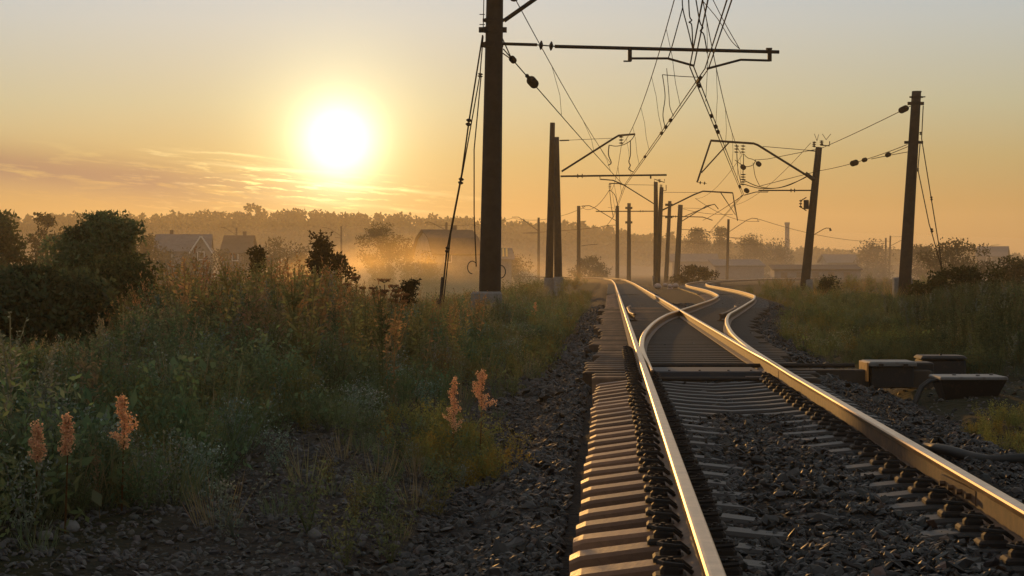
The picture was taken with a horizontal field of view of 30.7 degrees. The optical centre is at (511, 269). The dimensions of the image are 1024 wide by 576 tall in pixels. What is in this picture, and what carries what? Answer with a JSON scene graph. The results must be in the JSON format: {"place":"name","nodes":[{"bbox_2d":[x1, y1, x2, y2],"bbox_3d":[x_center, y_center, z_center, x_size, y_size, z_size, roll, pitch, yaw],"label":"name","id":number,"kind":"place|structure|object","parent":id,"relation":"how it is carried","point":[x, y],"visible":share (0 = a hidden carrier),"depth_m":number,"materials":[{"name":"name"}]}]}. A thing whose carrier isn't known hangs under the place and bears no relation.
{"place":"outdoors","nodes":[
{"label":"outdoors","id":0,"kind":"place"},
{"bbox_2d":[0,264,1023,575],"bbox_3d":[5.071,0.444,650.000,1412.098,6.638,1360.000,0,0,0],"label":"ground","id":1,"kind":"structure","parent":0,"point":[640,276],"depth_m":11.94,"materials":[{"name":"soil"}]},
{"bbox_2d":[0,209,40,267],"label":"birch tree","id":2,"kind":"object","parent":1,"relation":"on","point":[10,253],"visible":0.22,"depth_m":94.73,"materials":[{"name":"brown plant"}]},
{"bbox_2d":[0,311,60,447],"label":"tall weed","id":3,"kind":"object","parent":1,"relation":"on","point":[11,387],"visible":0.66,"depth_m":10.83,"materials":[{"name":"green plant"}]},
{"bbox_2d":[15,419,55,537],"bbox_3d":[-2.495,1.109,9.951,0.210,0.631,0.330,0,0,34],"label":"sorrel plant","id":4,"kind":"object","parent":1,"relation":"on","point":[36,431],"visible":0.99,"depth_m":9.89,"materials":[{"name":"orange plant"}]},
{"bbox_2d":[24,212,59,273],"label":"village tree","id":5,"kind":"object","parent":1,"relation":"on","point":[47,221],"visible":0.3,"depth_m":214.65,"materials":[{"name":"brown plant"}]},
{"bbox_2d":[18,348,71,444],"bbox_3d":[-2.739,0.932,11.140,0.330,0.938,0.283,0,0,29],"label":"tall weed","id":6,"kind":"object","parent":1,"relation":"on","point":[51,406],"visible":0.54,"depth_m":11.18,"materials":[{"name":"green plant"}]},
{"bbox_2d":[24,368,75,442],"bbox_3d":[-2.732,0.990,11.057,0.307,0.816,0.220,0,0,-18],"label":"tall weed","id":7,"kind":"object","parent":1,"relation":"on","point":[40,399],"visible":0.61,"depth_m":11.06,"materials":[{"name":"green plant"}]},
{"bbox_2d":[0,260,121,351],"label":"willow bush","id":8,"kind":"object","parent":1,"relation":"on","point":[50,302],"visible":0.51,"depth_m":26.45,"materials":[{"name":"green plant"}]},
{"bbox_2d":[40,412,88,532],"bbox_3d":[-2.442,1.100,10.128,0.268,0.659,0.288,0,0,-22],"label":"sorrel plant","id":9,"kind":"object","parent":1,"relation":"on","point":[69,436],"visible":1,"depth_m":10.10,"materials":[{"name":"orange plant"}]},
{"bbox_2d":[72,352,106,412],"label":"tall weed","id":10,"kind":"object","parent":1,"relation":"on","point":[94,380],"visible":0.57,"depth_m":13.03,"materials":[{"name":"green plant"}]},
{"bbox_2d":[37,209,151,288],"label":"willow bush","id":11,"kind":"object","parent":1,"relation":"on","point":[103,234],"visible":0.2,"depth_m":43.53,"materials":[{"name":"green plant"}]},
{"bbox_2d":[78,250,164,313],"bbox_3d":[-7.427,1.043,36.029,2.966,2.809,2.565,0,0,0],"label":"willow bush","id":12,"kind":"object","parent":1,"relation":"on","point":[122,273],"visible":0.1,"depth_m":35.55,"materials":[{"name":"green plant"}]},
{"bbox_2d":[105,392,146,511],"bbox_3d":[-2.263,1.074,10.881,0.208,0.713,0.282,0,0,-35],"label":"sorrel plant","id":13,"kind":"object","parent":1,"relation":"on","point":[124,423],"visible":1,"depth_m":10.89,"materials":[{"name":"orange plant"}]},
{"bbox_2d":[134,232,163,283],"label":"village tree","id":14,"kind":"object","parent":1,"relation":"on","point":[142,248],"visible":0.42,"depth_m":269.22,"materials":[{"name":"green plant"}]},
{"bbox_2d":[153,230,213,285],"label":"village house","id":15,"kind":"structure","parent":1,"relation":"on","point":[172,241],"depth_m":296.83,"materials":[{"name":"grey stone"}]},
{"bbox_2d":[220,231,257,288],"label":"village house","id":16,"kind":"structure","parent":1,"relation":"on","point":[236,245],"depth_m":322.83,"materials":[{"name":"grey"}]},
{"bbox_2d":[263,235,299,282],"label":"village tree","id":17,"kind":"object","parent":1,"relation":"on","point":[280,254],"visible":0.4,"depth_m":299.98,"materials":[{"name":"green plant"}]},
{"bbox_2d":[0,246,581,547],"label":"weed thicket","id":18,"kind":"object","parent":1,"relation":"on","point":[328,346],"visible":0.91,"depth_m":17.19,"materials":[{"name":"green plant"}]},
{"bbox_2d":[9,288,596,565],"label":"path weeds","id":19,"kind":"object","parent":1,"relation":"on","point":[436,443],"visible":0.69,"depth_m":14.77,"materials":[{"name":"green plant"}]},
{"bbox_2d":[305,229,339,281],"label":"conifer shrub","id":20,"kind":"object","parent":1,"relation":"on","point":[322,246],"visible":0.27,"depth_m":61.80,"materials":[{"name":"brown plant"}]},
{"bbox_2d":[328,251,359,283],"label":"conifer shrub","id":21,"kind":"object","parent":1,"relation":"on","point":[337,258],"visible":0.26,"depth_m":62.83,"materials":[{"name":"green plant"}]},
{"bbox_2d":[354,221,403,290],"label":"village tree","id":22,"kind":"object","parent":1,"relation":"on","point":[388,247],"visible":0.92,"depth_m":298.64,"materials":[{"name":"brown plant"}]},
{"bbox_2d":[395,237,414,284],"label":"village tree","id":23,"kind":"object","parent":1,"relation":"on","point":[408,259],"visible":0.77,"depth_m":294.38,"materials":[{"name":"green plant"}]},
{"bbox_2d":[398,277,421,308],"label":"round shrub","id":24,"kind":"object","parent":1,"relation":"on","point":[409,286],"visible":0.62,"depth_m":35.91,"materials":[{"name":"green plant"}]},
{"bbox_2d":[406,250,448,294],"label":"garden bush","id":25,"kind":"object","parent":1,"relation":"on","point":[426,275],"visible":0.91,"depth_m":271.54,"materials":[{"name":"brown plant"}]},
{"bbox_2d":[411,225,479,292],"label":"barn house","id":26,"kind":"structure","parent":1,"relation":"on","point":[461,256],"depth_m":286.91,"materials":[{"name":"brown"}]},
{"bbox_2d":[439,377,463,466],"bbox_3d":[-0.475,1.202,14.610,0.254,0.752,0.242,0,0,38],"label":"sorrel plant","id":27,"kind":"object","parent":1,"relation":"on","point":[453,399],"visible":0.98,"depth_m":14.60,"materials":[{"name":"orange plant"}]},
{"bbox_2d":[436,35,482,310],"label":"guy wire","id":28,"kind":"object","parent":1,"relation":"attached to","point":[468,124],"visible":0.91,"depth_m":45.94,"materials":[{"name":"black metal"}]},
{"bbox_2d":[443,36,483,303],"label":"guy wire","id":29,"kind":"object","parent":1,"relation":"attached to","point":[480,74],"visible":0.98,"depth_m":46.59,"materials":[{"name":"black metal"}]},
{"bbox_2d":[465,369,496,454],"bbox_3d":[-0.280,1.243,15.600,0.320,0.831,0.246,0,0,0],"label":"sorrel plant","id":30,"kind":"object","parent":1,"relation":"on","point":[481,377],"visible":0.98,"depth_m":15.59,"materials":[{"name":"orange plant"}]},
{"bbox_2d":[501,248,514,288],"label":"garden shed","id":31,"kind":"structure","parent":1,"relation":"on","point":[507,256],"depth_m":283.19,"materials":[{"name":"grey stone"}]},
{"bbox_2d":[0,355,1023,575],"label":"path pebbles","id":32,"kind":"object","parent":1,"relation":"on","point":[81,556],"visible":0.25,"depth_m":10.49,"materials":[{"name":"stone"}]},
{"bbox_2d":[5,203,1023,274],"bbox_3d":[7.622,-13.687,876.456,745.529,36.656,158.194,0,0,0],"label":"distant wood","id":33,"kind":"object","parent":1,"relation":"on","point":[293,226],"visible":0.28,"depth_m":850.36,"materials":[{"name":"green plant"}]},
{"bbox_2d":[512,252,540,288],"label":"garden bush","id":34,"kind":"object","parent":1,"relation":"on","point":[515,269],"visible":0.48,"depth_m":289.42,"materials":[{"name":"green plant"}]},
{"bbox_2d":[544,122,554,295],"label":"catenary pole","id":35,"kind":"object","parent":1,"relation":"on","point":[548,279],"visible":0.91,"depth_m":112.83,"materials":[{"name":"concrete"}]},
{"bbox_2d":[566,255,612,279],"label":"willow bush","id":36,"kind":"object","parent":1,"relation":"on","point":[597,270],"visible":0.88,"depth_m":298.83,"materials":[{"name":"green plant"}]},
{"bbox_2d":[554,133,666,295],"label":"catenary pole","id":37,"kind":"object","parent":1,"relation":"on","point":[557,245],"visible":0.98,"depth_m":112.25,"materials":[{"name":"concrete"}]},
{"bbox_2d":[467,0,778,313],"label":"catenary pole","id":38,"kind":"object","parent":1,"relation":"on","point":[493,30],"visible":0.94,"depth_m":47.11,"materials":[{"name":"concrete"}]},
{"bbox_2d":[611,0,679,206],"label":"messenger wire","id":39,"kind":"object","parent":38,"relation":"attached to","point":[644,98],"visible":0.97,"depth_m":69.00,"materials":[{"name":"black metal"}]},
{"bbox_2d":[613,0,731,214],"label":"contact wire","id":40,"kind":"object","parent":39,"relation":"hanging from","point":[697,81],"visible":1,"depth_m":50.33,"materials":[{"name":"black metal"}]},
{"bbox_2d":[689,0,743,231],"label":"contact wire","id":41,"kind":"object","parent":38,"relation":"hanging from","point":[699,85],"visible":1,"depth_m":52.29,"materials":[{"name":"black metal"}]},
{"bbox_2d":[596,179,664,285],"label":"catenary pole","id":42,"kind":"object","parent":1,"relation":"on","point":[655,203],"visible":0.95,"depth_m":187.78,"materials":[{"name":"concrete"}]},
{"bbox_2d":[666,264,719,284],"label":"willow bush","id":43,"kind":"object","parent":1,"relation":"on","point":[695,270],"visible":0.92,"depth_m":199.33,"materials":[{"name":"green plant"}]},
{"bbox_2d":[669,254,718,276],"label":"long shed","id":44,"kind":"structure","parent":1,"relation":"on","point":[698,260],"depth_m":397.44,"materials":[{"name":"grey stone"}]},
{"bbox_2d":[366,272,1023,305],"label":"meadow scrub","id":45,"kind":"object","parent":1,"relation":"on","point":[536,285],"visible":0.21,"depth_m":122.64,"materials":[{"name":"green plant"}]},
{"bbox_2d":[654,185,737,284],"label":"catenary pole","id":46,"kind":"object","parent":1,"relation":"on","point":[658,249],"visible":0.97,"depth_m":187.13,"materials":[{"name":"concrete"}]},
{"bbox_2d":[673,204,718,282],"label":"catenary pole","id":47,"kind":"object","parent":1,"relation":"on","point":[678,245],"visible":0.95,"depth_m":237.70,"materials":[{"name":"concrete"}]},
{"bbox_2d":[681,227,718,253],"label":"village tree","id":48,"kind":"object","parent":1,"relation":"on","point":[696,239],"visible":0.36,"depth_m":468.66,"materials":[{"name":"green plant"}]},
{"bbox_2d":[379,287,1023,575],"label":"ballast bed","id":49,"kind":"object","parent":1,"relation":"on","point":[677,295],"visible":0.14,"depth_m":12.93,"materials":[{"name":"grey gravel"}]},
{"bbox_2d":[600,332,755,333],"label":"turnout sleeper","id":50,"kind":"object","parent":49,"relation":"on","point":[671,332],"visible":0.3,"depth_m":38.52,"materials":[{"name":"grey concrete"}]},
{"bbox_2d":[540,276,778,380],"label":"switch rail","id":51,"kind":"object","parent":50,"relation":"on","point":[742,352],"visible":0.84,"depth_m":32.05,"materials":[{"name":"silver metal"}]},
{"bbox_2d":[651,363,854,367],"bbox_3d":[3.107,1.250,24.225,2.685,0.056,0.056,0,0,-1],"label":"switch rod","id":52,"kind":"object","parent":51,"relation":"attached to","point":[813,365],"visible":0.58,"depth_m":24.21,"materials":[{"name":"metal"}]},
{"bbox_2d":[652,556,747,575],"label":"railway sleeper","id":53,"kind":"object","parent":49,"relation":"on","point":[671,566],"visible":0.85,"depth_m":7.82,"materials":[{"name":"concrete"}]},
{"bbox_2d":[592,369,820,393],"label":"turnout sleeper","id":54,"kind":"object","parent":49,"relation":"on","point":[596,380],"visible":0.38,"depth_m":22.58,"materials":[{"name":"concrete"}]},
{"bbox_2d":[652,367,761,376],"bbox_3d":[2.386,1.323,23.100,1.297,0.195,1.000,0,0,0],"label":"switch tie","id":55,"kind":"object","parent":49,"relation":"on","point":[705,371],"visible":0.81,"depth_m":22.61,"materials":[{"name":"paint"}]},
{"bbox_2d":[639,278,778,377],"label":"switch rail","id":56,"kind":"object","parent":55,"relation":"on","point":[651,329],"visible":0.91,"depth_m":47.41,"materials":[{"name":"silver metal"}]},
{"bbox_2d":[596,371,824,387],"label":"railway sleeper","id":57,"kind":"object","parent":49,"relation":"on","point":[692,383],"visible":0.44,"depth_m":22.04,"materials":[{"name":"concrete"}]},
{"bbox_2d":[595,374,830,389],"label":"railway sleeper","id":58,"kind":"object","parent":49,"relation":"on","point":[765,381],"visible":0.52,"depth_m":21.50,"materials":[{"name":"concrete"}]},
{"bbox_2d":[662,377,758,380],"bbox_3d":[2.276,1.260,21.400,1.116,0.044,0.044,0,0,0],"label":"switch rod","id":59,"kind":"object","parent":58,"relation":"attached to","point":[710,378],"visible":1,"depth_m":21.38,"materials":[{"name":"metal"}]},
{"bbox_2d":[594,376,835,393],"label":"railway sleeper","id":60,"kind":"object","parent":49,"relation":"on","point":[766,385],"visible":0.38,"depth_m":20.99,"materials":[{"name":"concrete"}]},
{"bbox_2d":[592,379,838,406],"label":"railway sleeper","id":61,"kind":"object","parent":49,"relation":"on","point":[771,387],"visible":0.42,"depth_m":20.46,"materials":[{"name":"concrete"}]},
{"bbox_2d":[593,382,842,403],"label":"railway sleeper","id":62,"kind":"object","parent":49,"relation":"on","point":[778,389],"visible":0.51,"depth_m":19.93,"materials":[{"name":"concrete"}]},
{"bbox_2d":[588,422,855,448],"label":"railway sleeper","id":63,"kind":"object","parent":49,"relation":"on","point":[839,434],"visible":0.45,"depth_m":14.69,"materials":[{"name":"concrete"}]},
{"bbox_2d":[594,385,854,403],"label":"railway sleeper","id":64,"kind":"object","parent":49,"relation":"on","point":[780,395],"visible":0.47,"depth_m":19.39,"materials":[{"name":"concrete"}]},
{"bbox_2d":[593,388,857,406],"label":"railway sleeper","id":65,"kind":"object","parent":49,"relation":"on","point":[783,399],"visible":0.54,"depth_m":18.86,"materials":[{"name":"concrete"}]},
{"bbox_2d":[588,428,865,455],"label":"railway sleeper","id":66,"kind":"object","parent":49,"relation":"on","point":[846,441],"visible":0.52,"depth_m":14.13,"materials":[{"name":"concrete"}]},
{"bbox_2d":[590,392,863,420],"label":"railway sleeper","id":67,"kind":"object","parent":49,"relation":"on","point":[791,400],"visible":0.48,"depth_m":18.34,"materials":[{"name":"concrete"}]},
{"bbox_2d":[591,395,867,420],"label":"railway sleeper","id":68,"kind":"object","parent":49,"relation":"on","point":[797,404],"visible":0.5,"depth_m":17.81,"materials":[{"name":"concrete"}]},
{"bbox_2d":[586,434,874,462],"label":"railway sleeper","id":69,"kind":"object","parent":49,"relation":"on","point":[856,446],"visible":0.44,"depth_m":13.61,"materials":[{"name":"concrete"}]},
{"bbox_2d":[592,399,877,420],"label":"railway sleeper","id":70,"kind":"object","parent":49,"relation":"on","point":[803,409],"visible":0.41,"depth_m":17.31,"materials":[{"name":"concrete"}]},
{"bbox_2d":[591,403,887,424],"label":"railway sleeper","id":71,"kind":"object","parent":49,"relation":"on","point":[810,412],"visible":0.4,"depth_m":16.79,"materials":[{"name":"concrete"}]},
{"bbox_2d":[584,448,897,478],"bbox_3d":[1.837,1.375,12.592,2.700,0.330,0.276,0,0,3],"label":"railway sleeper","id":72,"kind":"object","parent":49,"relation":"on","point":[876,463],"visible":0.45,"depth_m":12.56,"materials":[{"name":"concrete"}]},
{"bbox_2d":[590,407,891,430],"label":"railway sleeper","id":73,"kind":"object","parent":49,"relation":"on","point":[816,417],"visible":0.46,"depth_m":16.29,"materials":[{"name":"concrete"}]},
{"bbox_2d":[589,412,895,441],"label":"railway sleeper","id":74,"kind":"object","parent":49,"relation":"on","point":[824,421],"visible":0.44,"depth_m":15.75,"materials":[{"name":"concrete"}]},
{"bbox_2d":[581,456,905,499],"bbox_3d":[1.796,1.375,12.066,2.700,0.330,0.276,0,0,2],"label":"railway sleeper","id":75,"kind":"object","parent":49,"relation":"on","point":[891,465],"visible":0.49,"depth_m":12.02,"materials":[{"name":"concrete"}]},
{"bbox_2d":[590,417,901,441],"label":"railway sleeper","id":76,"kind":"object","parent":49,"relation":"on","point":[830,429],"visible":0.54,"depth_m":15.21,"materials":[{"name":"concrete"}]},
{"bbox_2d":[513,276,725,575],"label":"running rail","id":77,"kind":"object","parent":76,"relation":"on","point":[702,558],"visible":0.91,"depth_m":9.96,"materials":[{"name":"silver metal"}]},
{"bbox_2d":[583,464,924,498],"bbox_3d":[1.790,1.375,11.548,2.700,0.330,0.276,0,0,3],"label":"railway sleeper","id":78,"kind":"object","parent":49,"relation":"on","point":[907,474],"visible":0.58,"depth_m":11.52,"materials":[{"name":"concrete"}]},
{"bbox_2d":[585,361,932,387],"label":"turnout sleeper","id":79,"kind":"object","parent":49,"relation":"on","point":[855,376],"visible":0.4,"depth_m":24.26,"materials":[{"name":"concrete"}]},
{"bbox_2d":[579,484,955,523],"bbox_3d":[1.729,1.375,10.486,2.700,0.330,0.276,0,0,3],"label":"railway sleeper","id":80,"kind":"object","parent":49,"relation":"on","point":[933,499],"visible":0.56,"depth_m":10.44,"materials":[{"name":"concrete"}]},
{"bbox_2d":[584,441,952,470],"bbox_3d":[1.857,1.375,13.119,2.700,0.330,0.276,0,0,3],"label":"railway sleeper","id":81,"kind":"object","parent":49,"relation":"on","point":[869,448],"visible":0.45,"depth_m":13.09,"materials":[{"name":"concrete"}]},
{"bbox_2d":[576,495,973,536],"bbox_3d":[1.693,1.375,9.950,2.700,0.330,0.276,0,0,3],"label":"railway sleeper","id":82,"kind":"object","parent":49,"relation":"on","point":[951,511],"visible":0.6,"depth_m":9.91,"materials":[{"name":"concrete"}]},
{"bbox_2d":[573,508,993,553],"bbox_3d":[1.659,1.375,9.414,2.700,0.330,0.276,0,0,4],"label":"railway sleeper","id":83,"kind":"object","parent":49,"relation":"on","point":[971,523],"visible":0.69,"depth_m":9.38,"materials":[{"name":"concrete"}]},
{"bbox_2d":[569,522,1014,575],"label":"railway sleeper","id":84,"kind":"object","parent":49,"relation":"on","point":[992,536],"visible":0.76,"depth_m":8.84,"materials":[{"name":"concrete"}]},
{"bbox_2d":[570,538,1023,575],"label":"railway sleeper","id":85,"kind":"object","parent":49,"relation":"on","point":[1013,558],"visible":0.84,"depth_m":8.33,"materials":[{"name":"concrete"}]},
{"bbox_2d":[581,473,1021,511],"bbox_3d":[1.759,1.375,11.011,2.700,0.330,0.276,0,0,3],"label":"railway sleeper","id":86,"kind":"object","parent":49,"relation":"on","point":[922,483],"visible":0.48,"depth_m":10.97,"materials":[{"name":"concrete"}]},
{"bbox_2d":[913,373,1007,403],"bbox_3d":[5.371,1.453,22.600,1.113,0.370,0.640,0,0,0],"label":"cable box","id":87,"kind":"object","parent":49,"relation":"on","point":[952,386],"visible":0.94,"depth_m":22.36,"materials":[{"name":"paint"}]},
{"bbox_2d":[921,443,1023,463],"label":"ground hose","id":88,"kind":"object","parent":49,"relation":"on","point":[950,451],"visible":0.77,"depth_m":12.95,"materials":[{"name":"black rubber"}]},
{"bbox_2d":[708,259,765,278],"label":"long shed","id":89,"kind":"structure","parent":1,"relation":"on","point":[746,268],"depth_m":327.12,"materials":[{"name":"grey stone"}]},
{"bbox_2d":[729,233,773,275],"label":"village tree","id":90,"kind":"object","parent":1,"relation":"on","point":[756,251],"visible":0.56,"depth_m":439.04,"materials":[{"name":"green plant"}]},
{"bbox_2d":[696,134,830,291],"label":"catenary pole","id":91,"kind":"object","parent":1,"relation":"on","point":[811,205],"visible":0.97,"depth_m":124.72,"materials":[{"name":"concrete"}]},
{"bbox_2d":[760,237,794,274],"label":"village tree","id":92,"kind":"object","parent":1,"relation":"on","point":[778,253],"visible":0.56,"depth_m":448.75,"materials":[{"name":"green plant"}]},
{"bbox_2d":[768,265,862,279],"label":"long shed","id":93,"kind":"structure","parent":1,"relation":"on","point":[795,271],"depth_m":287.12,"materials":[{"name":"grey"}]},
{"bbox_2d":[816,254,859,264],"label":"village house","id":94,"kind":"structure","parent":1,"relation":"on","point":[834,259],"depth_m":427.97,"materials":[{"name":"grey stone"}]},
{"bbox_2d":[850,238,895,278],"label":"village tree","id":95,"kind":"object","parent":1,"relation":"on","point":[874,269],"visible":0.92,"depth_m":418.79,"materials":[{"name":"green plant"}]},
{"bbox_2d":[734,275,1023,452],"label":"rough grass","id":96,"kind":"structure","parent":1,"relation":"on","point":[936,323],"depth_m":37.03,"materials":[{"name":"green plant"}]},
{"bbox_2d":[859,360,933,386],"bbox_3d":[5.044,1.357,24.398,0.913,0.325,0.664,0,0,0],"label":"point machine","id":97,"kind":"object","parent":1,"relation":"on","point":[889,373],"visible":0.92,"depth_m":24.12,"materials":[{"name":"paint"}]},
{"bbox_2d":[892,91,924,296],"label":"catenary pole","id":98,"kind":"object","parent":1,"relation":"on","point":[906,252],"visible":0.94,"depth_m":93.77,"materials":[{"name":"concrete"}]},
{"bbox_2d":[911,243,941,279],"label":"village tree","id":99,"kind":"object","parent":1,"relation":"on","point":[920,271],"visible":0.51,"depth_m":328.99,"materials":[{"name":"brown plant"}]},
{"bbox_2d":[914,354,966,373],"bbox_3d":[6.011,1.373,26.200,0.644,0.375,0.540,0,0,0],"label":"track cabinet","id":100,"kind":"object","parent":1,"relation":"on","point":[949,363],"visible":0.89,"depth_m":25.95,"materials":[{"name":"metal"}]},
{"bbox_2d":[915,237,994,280],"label":"village tree","id":101,"kind":"object","parent":1,"relation":"on","point":[956,251],"visible":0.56,"depth_m":249.04,"materials":[{"name":"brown plant"}]},
{"bbox_2d":[904,264,1006,306],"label":"willow bush","id":102,"kind":"object","parent":1,"relation":"on","point":[959,276],"visible":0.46,"depth_m":74.33,"materials":[{"name":"green plant"}]},
{"bbox_2d":[975,246,1009,280],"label":"village house","id":103,"kind":"structure","parent":1,"relation":"on","point":[996,252],"depth_m":427.40,"materials":[{"name":"grey stone"}]},
{"bbox_2d":[980,255,1023,287],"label":"bush","id":104,"kind":"object","parent":1,"relation":"on","point":[1014,267],"visible":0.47,"depth_m":139.27,"materials":[{"name":"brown plant"}]},
{"bbox_2d":[0,0,1023,264],"label":"sky","id":105,"kind":"structure","parent":0,"point":[149,107],"materials":[{"name":"orange"}]},
{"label":"railway sleeper","id":106,"kind":"object","parent":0,"visible":0},
{"bbox_2d":[705,278,1023,542],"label":"running rail","id":107,"kind":"object","parent":106,"relation":"on","point":[999,508],"visible":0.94,"depth_m":11.90,"materials":[{"name":"silver metal"}]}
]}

